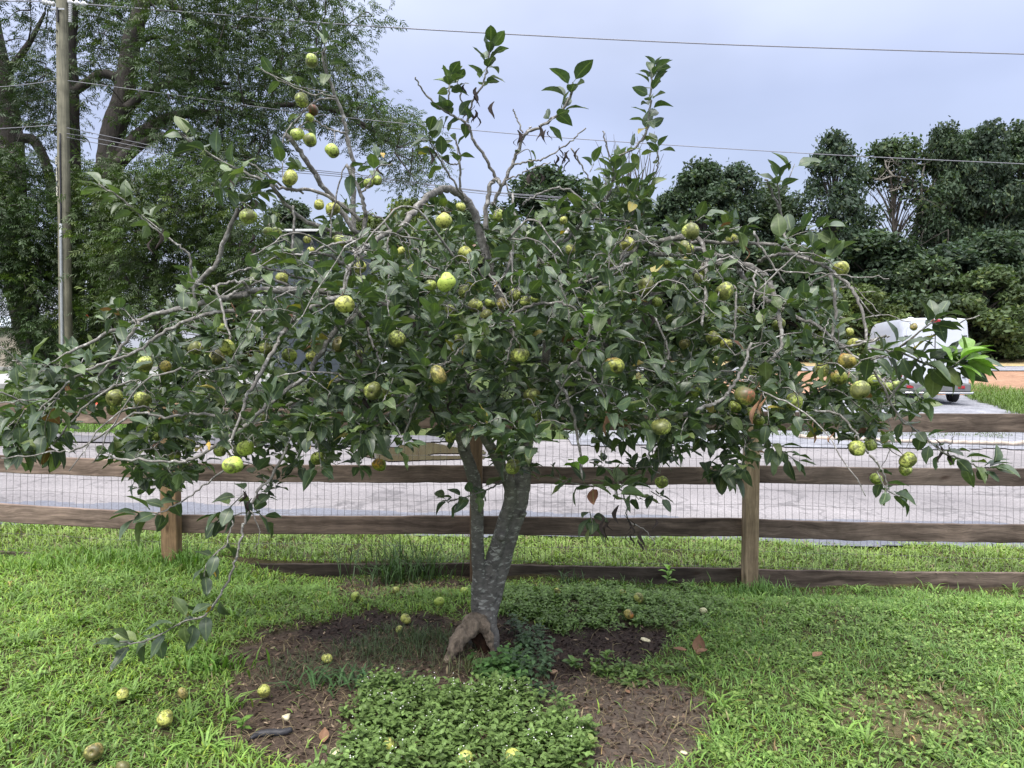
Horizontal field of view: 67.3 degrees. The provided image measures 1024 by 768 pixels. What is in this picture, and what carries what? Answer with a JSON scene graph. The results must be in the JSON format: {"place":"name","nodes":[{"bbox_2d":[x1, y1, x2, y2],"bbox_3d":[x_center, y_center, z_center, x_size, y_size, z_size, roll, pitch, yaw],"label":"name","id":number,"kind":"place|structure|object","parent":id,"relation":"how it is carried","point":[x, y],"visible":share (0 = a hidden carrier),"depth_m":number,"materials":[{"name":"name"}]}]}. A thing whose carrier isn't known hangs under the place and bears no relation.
{"place":"outdoors","nodes":[
{"label":"outdoors","id":0,"kind":"place"},
{"bbox_2d":[0,369,305,382],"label":"concrete apron","id":1,"kind":"object","parent":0,"point":[3,377],"visible":0.02,"depth_m":35.86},
{"bbox_2d":[56,434,444,446],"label":"side road","id":2,"kind":"structure","parent":0,"point":[423,438],"depth_m":12.72,"materials":[{"name":"asphalt"}]},
{"bbox_2d":[0,525,1023,767],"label":"lawn","id":3,"kind":"structure","parent":0,"point":[623,748],"depth_m":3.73,"materials":[{"name":"plant"}]},
{"bbox_2d":[83,742,103,760],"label":"apple","id":4,"kind":"object","parent":3,"relation":"on","point":[93,752],"visible":1,"depth_m":2.87,"materials":[{"name":"food"}]},
{"bbox_2d":[156,709,172,726],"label":"apple","id":5,"kind":"object","parent":3,"relation":"on","point":[164,718],"visible":1,"depth_m":3.12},
{"bbox_2d":[228,715,251,733],"bbox_3d":[-1.096,1.390,3.115,0.093,0.090,0.091,0,2,0],"label":"seedling","id":6,"kind":"object","parent":3,"relation":"on","point":[240,723],"visible":0.94,"depth_m":3.12,"materials":[{"name":"green plant"}]},
{"bbox_2d":[250,727,292,739],"bbox_3d":[-0.969,1.407,3.099,0.165,0.037,0.050,-1,2,-13],"label":"edging strip","id":7,"kind":"object","parent":3,"relation":"on","point":[279,732],"visible":0.98,"depth_m":3.09,"materials":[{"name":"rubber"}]},
{"bbox_2d":[301,663,600,767],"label":"weeds","id":8,"kind":"object","parent":3,"relation":"on","point":[441,743],"visible":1,"depth_m":3.07,"materials":[{"name":"green plant"}]},
{"bbox_2d":[205,577,717,767],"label":"mulch litter","id":9,"kind":"object","parent":3,"relation":"on","point":[612,745],"visible":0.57,"depth_m":3.61,"materials":[{"name":"soil"}]},
{"bbox_2d":[467,636,532,684],"bbox_3d":[-0.061,1.368,3.875,0.340,0.121,0.658,0,2,0],"label":"ivy","id":10,"kind":"object","parent":3,"relation":"on","point":[503,659],"visible":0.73,"depth_m":3.73,"materials":[{"name":"green plant"}]},
{"bbox_2d":[0,18,1020,671],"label":"apple tree","id":11,"kind":"object","parent":3,"relation":"on","point":[562,382],"visible":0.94,"depth_m":3.43,"materials":[{"name":"green plant"}]},
{"bbox_2d":[105,389,122,406],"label":"apple","id":12,"kind":"object","parent":11,"relation":"attached to","point":[113,397],"visible":1,"depth_m":3.28,"materials":[{"name":"food"}]},
{"bbox_2d":[134,388,151,405],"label":"apple","id":13,"kind":"object","parent":11,"relation":"attached to","point":[141,398],"visible":0.92,"depth_m":3.36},
{"bbox_2d":[136,356,152,372],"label":"apple","id":14,"kind":"object","parent":11,"relation":"hanging from","point":[145,368],"visible":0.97,"depth_m":3.36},
{"bbox_2d":[188,341,203,354],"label":"apple","id":15,"kind":"object","parent":11,"relation":"attached to","point":[195,345],"visible":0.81,"depth_m":3.44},
{"bbox_2d":[209,349,224,364],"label":"apple","id":16,"kind":"object","parent":11,"relation":"attached to","point":[216,359],"visible":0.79,"depth_m":3.63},
{"bbox_2d":[219,337,235,355],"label":"apple","id":17,"kind":"object","parent":11,"relation":"attached to","point":[225,349],"visible":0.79,"depth_m":3.27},
{"bbox_2d":[222,453,243,473],"bbox_3d":[-1.079,0.306,2.965,0.075,0.081,0.074,1,2,12],"label":"apple","id":18,"kind":"object","parent":11,"relation":"attached to","point":[233,464],"visible":1,"depth_m":2.94,"materials":[{"name":"food"}]},
{"bbox_2d":[236,438,253,455],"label":"apple","id":19,"kind":"object","parent":11,"relation":"attached to","point":[244,448],"visible":0.98,"depth_m":3.37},
{"bbox_2d":[239,205,257,224],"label":"apple","id":20,"kind":"object","parent":11,"relation":"attached to","point":[247,216],"visible":1,"depth_m":3.41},
{"bbox_2d":[281,348,296,362],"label":"apple","id":21,"kind":"object","parent":11,"relation":"attached to","point":[285,354],"visible":0.94,"depth_m":3.73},
{"bbox_2d":[282,169,297,185],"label":"apple","id":22,"kind":"object","parent":11,"relation":"attached to","point":[290,177],"visible":1,"depth_m":3.59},
{"bbox_2d":[294,91,307,107],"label":"apple","id":23,"kind":"object","parent":11,"relation":"attached to","point":[301,99],"visible":1,"depth_m":3.67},
{"bbox_2d":[303,130,316,146],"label":"apple","id":24,"kind":"object","parent":11,"relation":"hanging from","point":[309,139],"visible":1,"depth_m":3.68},
{"bbox_2d":[305,53,317,67],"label":"apple","id":25,"kind":"object","parent":11,"relation":"attached to","point":[311,60],"visible":1,"depth_m":3.66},
{"bbox_2d":[325,143,339,157],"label":"apple","id":26,"kind":"object","parent":11,"relation":"hanging from","point":[332,150],"visible":1,"depth_m":3.68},
{"bbox_2d":[334,291,354,312],"bbox_3d":[-0.641,-0.315,2.940,0.072,0.091,0.083,-16,-6,11],"label":"apple","id":27,"kind":"object","parent":11,"relation":"attached to","point":[344,304],"visible":1,"depth_m":2.91,"materials":[{"name":"food"}]},
{"bbox_2d":[363,381,381,399],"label":"apple","id":28,"kind":"object","parent":11,"relation":"attached to","point":[371,390],"visible":1,"depth_m":3.05,"materials":[{"name":"food"}]},
{"bbox_2d":[371,456,385,470],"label":"apple","id":29,"kind":"object","parent":11,"relation":"attached to","point":[378,464],"visible":1,"depth_m":3.65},
{"bbox_2d":[388,329,405,347],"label":"apple","id":30,"kind":"object","parent":11,"relation":"attached to","point":[396,338],"visible":1,"depth_m":3.19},
{"bbox_2d":[430,365,450,383],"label":"apple","id":31,"kind":"object","parent":11,"relation":"attached to","point":[438,374],"visible":1,"depth_m":2.93,"materials":[{"name":"food"}]},
{"bbox_2d":[435,211,451,228],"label":"apple","id":32,"kind":"object","parent":11,"relation":"attached to","point":[443,220],"visible":1,"depth_m":3.50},
{"bbox_2d":[436,272,455,291],"bbox_3d":[-0.250,-0.389,2.935,0.072,0.078,0.067,0,2,2],"label":"apple","id":33,"kind":"object","parent":11,"relation":"attached to","point":[446,281],"visible":1,"depth_m":2.91,"materials":[{"name":"food"}]},
{"bbox_2d":[468,296,482,311],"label":"apple","id":34,"kind":"object","parent":11,"relation":"attached to","point":[475,304],"visible":0.91,"depth_m":3.52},
{"bbox_2d":[505,459,519,474],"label":"apple","id":35,"kind":"object","parent":11,"relation":"attached to","point":[510,468],"visible":0.8,"depth_m":3.37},
{"bbox_2d":[510,342,528,363],"bbox_3d":[0.030,-0.120,3.004,0.072,0.085,0.072,2,-1,-37],"label":"apple","id":36,"kind":"object","parent":11,"relation":"attached to","point":[519,354],"visible":1,"depth_m":2.98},
{"bbox_2d":[523,385,540,402],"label":"apple","id":37,"kind":"object","parent":11,"relation":"attached to","point":[530,393],"visible":0.85,"depth_m":3.36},
{"bbox_2d":[605,357,624,373],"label":"apple","id":38,"kind":"object","parent":11,"relation":"attached to","point":[617,365],"visible":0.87,"depth_m":2.98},
{"bbox_2d":[638,276,653,294],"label":"apple","id":39,"kind":"object","parent":11,"relation":"attached to","point":[642,283],"visible":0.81,"depth_m":3.25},
{"bbox_2d":[651,414,670,434],"bbox_3d":[0.570,0.158,2.958,0.070,0.087,0.079,-21,7,-40],"label":"apple","id":40,"kind":"object","parent":11,"relation":"attached to","point":[659,426],"visible":1,"depth_m":2.93,"materials":[{"name":"food"}]},
{"bbox_2d":[681,222,699,239],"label":"apple","id":41,"kind":"object","parent":11,"relation":"attached to","point":[690,231],"visible":1,"depth_m":3.25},
{"bbox_2d":[706,330,720,344],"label":"apple","id":42,"kind":"object","parent":11,"relation":"hanging from","point":[710,340],"visible":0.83,"depth_m":3.72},
{"bbox_2d":[715,281,735,300],"bbox_3d":[0.854,-0.372,3.061,0.085,0.072,0.074,-16,5,-10],"label":"apple","id":43,"kind":"object","parent":11,"relation":"attached to","point":[725,289],"visible":0.97,"depth_m":3.03,"materials":[{"name":"food"}]},
{"bbox_2d":[734,382,754,405],"bbox_3d":[0.895,0.037,2.956,0.078,0.094,0.090,1,3,22],"label":"apple","id":44,"kind":"object","parent":11,"relation":"attached to","point":[743,395],"visible":1,"depth_m":2.92,"materials":[{"name":"food"}]},
{"bbox_2d":[786,392,802,410],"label":"apple","id":45,"kind":"object","parent":11,"relation":"attached to","point":[793,397],"visible":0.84,"depth_m":3.28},
{"bbox_2d":[830,370,847,384],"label":"apple","id":46,"kind":"object","parent":11,"relation":"attached to","point":[836,378],"visible":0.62,"depth_m":3.53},
{"bbox_2d":[832,261,849,274],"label":"apple","id":47,"kind":"object","parent":11,"relation":"attached to","point":[844,266],"visible":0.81,"depth_m":3.61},
{"bbox_2d":[838,353,856,368],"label":"apple","id":48,"kind":"object","parent":11,"relation":"attached to","point":[847,361],"visible":0.97,"depth_m":3.35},
{"bbox_2d":[848,436,865,455],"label":"apple","id":49,"kind":"object","parent":11,"relation":"attached to","point":[856,448],"visible":1,"depth_m":3.29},
{"bbox_2d":[849,378,870,399],"bbox_3d":[1.336,0.019,2.953,0.074,0.084,0.069,0,2,9],"label":"apple","id":50,"kind":"object","parent":11,"relation":"attached to","point":[860,390],"visible":1,"depth_m":2.93,"materials":[{"name":"food"}]},
{"bbox_2d":[898,450,916,467],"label":"apple","id":51,"kind":"object","parent":11,"relation":"attached to","point":[908,459],"visible":1,"depth_m":3.29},
{"bbox_2d":[0,403,1023,588],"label":"fence","id":52,"kind":"object","parent":3,"relation":"on","point":[750,527],"visible":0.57,"depth_m":5.60,"materials":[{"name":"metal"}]},
{"bbox_2d":[0,567,1023,767],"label":"lawn weeds","id":53,"kind":"object","parent":3,"relation":"on","point":[723,743],"visible":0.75,"depth_m":3.83,"materials":[{"name":"green plant"}]},
{"bbox_2d":[503,610,563,696],"bbox_3d":[0.102,1.350,3.920,0.315,0.173,0.958,0,2,0],"label":"creeper","id":54,"kind":"object","parent":3,"relation":"on","point":[543,659],"visible":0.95,"depth_m":3.87,"materials":[{"name":"green plant"}]},
{"bbox_2d":[498,577,740,635],"bbox_3d":[0.630,1.395,4.947,1.659,0.213,1.351,0,2,0],"label":"clover","id":55,"kind":"object","parent":3,"relation":"on","point":[543,594],"visible":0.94,"depth_m":4.72,"materials":[{"name":"green plant"}]},
{"bbox_2d":[574,649,702,688],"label":"undergrowth","id":56,"kind":"object","parent":3,"relation":"on","point":[629,666],"visible":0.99,"depth_m":3.79,"materials":[{"name":"green plant"}]},
{"bbox_2d":[692,634,704,653],"bbox_3d":[0.976,1.363,4.024,0.063,0.095,0.039,0,2,0],"label":"dead leaf","id":57,"kind":"object","parent":3,"relation":"on","point":[698,641],"visible":0.91,"depth_m":4.03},
{"bbox_2d":[690,588,1023,767],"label":"ground cover","id":58,"kind":"object","parent":3,"relation":"on","point":[962,735],"visible":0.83,"depth_m":3.79,"materials":[{"name":"green plant"}]},
{"bbox_2d":[0,431,1023,523],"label":"road","id":59,"kind":"structure","parent":0,"point":[412,500],"depth_m":8.47,"materials":[{"name":"asphalt"}]},
{"bbox_2d":[367,442,485,460],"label":"puddle","id":60,"kind":"object","parent":59,"relation":"on","point":[432,448],"visible":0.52,"depth_m":11.53,"materials":[{"name":"grey liquid"}]},
{"bbox_2d":[0,500,1023,548],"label":"road gutter","id":61,"kind":"object","parent":59,"relation":"on","point":[204,509],"visible":0.24,"depth_m":7.25,"materials":[{"name":"grey concrete"}]},
{"bbox_2d":[0,348,1023,548],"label":"ground","id":62,"kind":"structure","parent":0,"point":[559,435],"depth_m":25.69,"materials":[{"name":"orange plant"}]},
{"bbox_2d":[0,316,57,366],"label":"building","id":63,"kind":"structure","parent":62,"relation":"on","point":[2,339],"depth_m":45.93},
{"bbox_2d":[0,0,113,393],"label":"tall tree","id":64,"kind":"object","parent":62,"relation":"on","point":[12,113],"visible":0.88,"depth_m":21.95,"materials":[{"name":"green plant"}]},
{"bbox_2d":[0,131,122,375],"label":"vine thicket","id":65,"kind":"object","parent":62,"relation":"on","point":[18,265],"visible":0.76,"depth_m":19.91,"materials":[{"name":"green plant"}]},
{"bbox_2d":[41,0,86,400],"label":"utility pole","id":66,"kind":"object","parent":62,"relation":"on","point":[62,158],"visible":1,"depth_m":18.68,"materials":[{"name":"grey wood"}]},
{"bbox_2d":[68,128,567,197],"bbox_3d":[-4.024,-5.589,19.842,13.728,1.354,0.361,0,2,-9],"label":"power line","id":67,"kind":"object","parent":66,"relation":"attached to","point":[316,170],"visible":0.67,"depth_m":19.70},
{"bbox_2d":[67,137,570,201],"bbox_3d":[-4.027,-5.420,19.849,13.734,1.235,0.361,0,2,-9],"label":"power line","id":68,"kind":"object","parent":66,"relation":"attached to","point":[309,173],"visible":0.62,"depth_m":19.70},
{"bbox_2d":[67,133,607,201],"bbox_3d":[-4.026,-5.506,19.845,13.732,1.274,0.361,0,2,-9],"label":"power line","id":69,"kind":"object","parent":66,"relation":"attached to","point":[318,172],"visible":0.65,"depth_m":19.71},
{"bbox_2d":[68,80,1022,163],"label":"power line","id":70,"kind":"object","parent":66,"relation":"attached to","point":[563,137],"visible":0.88,"depth_m":18.76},
{"bbox_2d":[87,4,1023,54],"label":"power line","id":71,"kind":"object","parent":66,"relation":"attached to","point":[581,37],"visible":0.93,"depth_m":18.65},
{"bbox_2d":[0,142,298,402],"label":"young tree","id":72,"kind":"object","parent":62,"relation":"on","point":[124,267],"visible":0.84,"depth_m":17.86,"materials":[{"name":"green plant"}]},
{"bbox_2d":[136,284,272,369],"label":"bush","id":73,"kind":"object","parent":62,"relation":"on","point":[185,347],"visible":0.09,"depth_m":43.00,"materials":[{"name":"green plant"}]},
{"bbox_2d":[42,0,462,403],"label":"tall tree","id":74,"kind":"object","parent":62,"relation":"on","point":[131,40],"visible":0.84,"depth_m":20.15,"materials":[{"name":"green plant"}]},
{"bbox_2d":[247,196,318,328],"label":"tree","id":75,"kind":"object","parent":62,"relation":"on","point":[302,209],"visible":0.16,"depth_m":73.32,"materials":[{"name":"green plant"}]},
{"bbox_2d":[271,229,371,380],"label":"shed","id":76,"kind":"structure","parent":62,"relation":"on","point":[301,356],"depth_m":33.91,"materials":[{"name":"grey stone"}]},
{"bbox_2d":[349,211,390,278],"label":"tree","id":77,"kind":"object","parent":62,"relation":"on","point":[373,222],"visible":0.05,"depth_m":58.19,"materials":[{"name":"green plant"}]},
{"bbox_2d":[377,194,442,296],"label":"tree","id":78,"kind":"object","parent":62,"relation":"on","point":[406,201],"visible":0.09,"depth_m":53.65,"materials":[{"name":"green plant"}]},
{"bbox_2d":[373,268,458,348],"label":"bush","id":79,"kind":"object","parent":62,"relation":"on","point":[422,289],"visible":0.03,"depth_m":48.59,"materials":[{"name":"green plant"}]},
{"bbox_2d":[423,199,499,313],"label":"tree","id":80,"kind":"object","parent":62,"relation":"on","point":[467,215],"visible":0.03,"depth_m":64.79,"materials":[{"name":"green plant"}]},
{"bbox_2d":[423,220,540,363],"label":"bush","id":81,"kind":"object","parent":62,"relation":"on","point":[470,357],"visible":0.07,"depth_m":53.50,"materials":[{"name":"green plant"}]},
{"bbox_2d":[0,352,1023,574],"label":"verge grass","id":82,"kind":"structure","parent":62,"relation":"on","point":[1013,396],"depth_m":6.08,"materials":[{"name":"plant"}]},
{"bbox_2d":[488,163,598,357],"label":"tree","id":83,"kind":"object","parent":62,"relation":"on","point":[554,176],"visible":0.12,"depth_m":59.73,"materials":[{"name":"green plant"}]},
{"bbox_2d":[504,237,627,359],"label":"bush","id":84,"kind":"object","parent":62,"relation":"on","point":[586,287],"visible":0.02,"depth_m":53.07,"materials":[{"name":"green plant"}]},
{"bbox_2d":[590,132,678,349],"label":"tree","id":85,"kind":"object","parent":62,"relation":"on","point":[620,217],"visible":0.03,"depth_m":60.64,"materials":[{"name":"green plant"}]},
{"bbox_2d":[580,226,729,360],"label":"bush","id":86,"kind":"object","parent":62,"relation":"on","point":[698,254],"visible":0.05,"depth_m":53.68,"materials":[{"name":"green plant"}]},
{"bbox_2d":[646,186,707,344],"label":"tree","id":87,"kind":"object","parent":62,"relation":"on","point":[665,207],"visible":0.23,"depth_m":58.92,"materials":[{"name":"green plant"}]},
{"bbox_2d":[661,154,760,327],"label":"tree","id":88,"kind":"object","parent":62,"relation":"on","point":[699,181],"visible":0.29,"depth_m":58.42,"materials":[{"name":"green plant"}]},
{"bbox_2d":[665,234,804,360],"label":"bush","id":89,"kind":"object","parent":62,"relation":"on","point":[757,253],"visible":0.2,"depth_m":52.91,"materials":[{"name":"green plant"}]},
{"bbox_2d":[707,158,783,337],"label":"tree","id":90,"kind":"object","parent":62,"relation":"on","point":[743,182],"visible":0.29,"depth_m":60.36,"materials":[{"name":"green plant"}]},
{"bbox_2d":[733,181,821,343],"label":"tree","id":91,"kind":"object","parent":62,"relation":"on","point":[771,207],"visible":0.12,"depth_m":61.45,"materials":[{"name":"green plant"}]},
{"bbox_2d":[746,255,843,360],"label":"bush","id":92,"kind":"object","parent":62,"relation":"on","point":[789,326],"visible":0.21,"depth_m":52.49,"materials":[{"name":"green plant"}]},
{"bbox_2d":[785,126,887,333],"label":"tree","id":93,"kind":"object","parent":62,"relation":"on","point":[848,204],"visible":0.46,"depth_m":59.16,"materials":[{"name":"green plant"}]},
{"bbox_2d":[796,281,913,363],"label":"bush","id":94,"kind":"object","parent":62,"relation":"on","point":[875,298],"visible":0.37,"depth_m":48.57,"materials":[{"name":"green plant"}]},
{"bbox_2d":[821,227,947,339],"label":"bush","id":95,"kind":"object","parent":62,"relation":"on","point":[886,252],"visible":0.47,"depth_m":55.72,"materials":[{"name":"green plant"}]},
{"bbox_2d":[846,132,964,292],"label":"tree","id":96,"kind":"object","parent":62,"relation":"on","point":[895,148],"visible":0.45,"depth_m":61.56,"materials":[{"name":"green plant"}]},
{"bbox_2d":[854,253,984,339],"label":"bush","id":97,"kind":"object","parent":62,"relation":"on","point":[937,270],"visible":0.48,"depth_m":52.59,"materials":[{"name":"green plant"}]},
{"bbox_2d":[909,115,987,274],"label":"tree","id":98,"kind":"object","parent":62,"relation":"on","point":[946,141],"visible":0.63,"depth_m":60.30,"materials":[{"name":"green plant"}]},
{"bbox_2d":[886,239,1010,356],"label":"bush","id":99,"kind":"object","parent":62,"relation":"on","point":[960,253],"visible":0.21,"depth_m":55.07,"materials":[{"name":"green plant"}]},
{"bbox_2d":[931,125,1005,244],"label":"tree","id":100,"kind":"object","parent":62,"relation":"on","point":[966,132],"visible":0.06,"depth_m":61.13,"materials":[{"name":"green plant"}]},
{"bbox_2d":[920,264,1023,362],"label":"bush","id":101,"kind":"object","parent":62,"relation":"on","point":[1007,316],"visible":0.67,"depth_m":51.16,"materials":[{"name":"green plant"}]},
{"bbox_2d":[945,117,1023,264],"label":"tree","id":102,"kind":"object","parent":62,"relation":"on","point":[991,142],"visible":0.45,"depth_m":60.04,"materials":[{"name":"green plant"}]},
{"bbox_2d":[949,226,1023,358],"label":"bush","id":103,"kind":"object","parent":62,"relation":"on","point":[1005,247],"visible":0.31,"depth_m":56.07,"materials":[{"name":"green plant"}]},
{"bbox_2d":[971,118,1023,231],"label":"tree","id":104,"kind":"object","parent":62,"relation":"on","point":[1018,152],"visible":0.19,"depth_m":61.11,"materials":[{"name":"green plant"}]},
{"bbox_2d":[987,261,1023,356],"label":"bush","id":105,"kind":"object","parent":62,"relation":"on","point":[1021,271],"visible":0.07,"depth_m":53.94,"materials":[{"name":"green plant"}]},
{"bbox_2d":[0,0,1023,347],"label":"sky","id":106,"kind":"structure","parent":0,"point":[781,99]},
{"bbox_2d":[565,389,1023,449],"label":"gravel lot","id":107,"kind":"structure","parent":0,"point":[964,404],"depth_m":14.77,"materials":[{"name":"gravel"}]},
{"bbox_2d":[798,434,1023,445],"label":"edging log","id":108,"kind":"object","parent":107,"relation":"on","point":[1015,443],"visible":0.59,"depth_m":13.73,"materials":[{"name":"concrete"}]},
{"bbox_2d":[866,317,973,401],"bbox_3d":[13.257,-0.832,25.688,2.048,2.620,6.058,1,2,13],"label":"van","id":109,"kind":"object","parent":107,"relation":"on","point":[884,328],"visible":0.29,"depth_m":23.01,"materials":[{"name":"white paint"}]},
{"bbox_2d":[591,366,1023,371],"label":"gravel strip","id":110,"kind":"object","parent":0,"point":[997,367],"visible":0.09,"depth_m":44.31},
{"bbox_2d":[669,359,1023,365],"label":"straw strip","id":111,"kind":"object","parent":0,"point":[1016,362],"visible":0.06,"depth_m":51.72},
{"bbox_2d":[692,371,1023,394],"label":"clay field","id":112,"kind":"structure","parent":0,"point":[1012,378],"depth_m":35.19,"materials":[{"name":"soil"}]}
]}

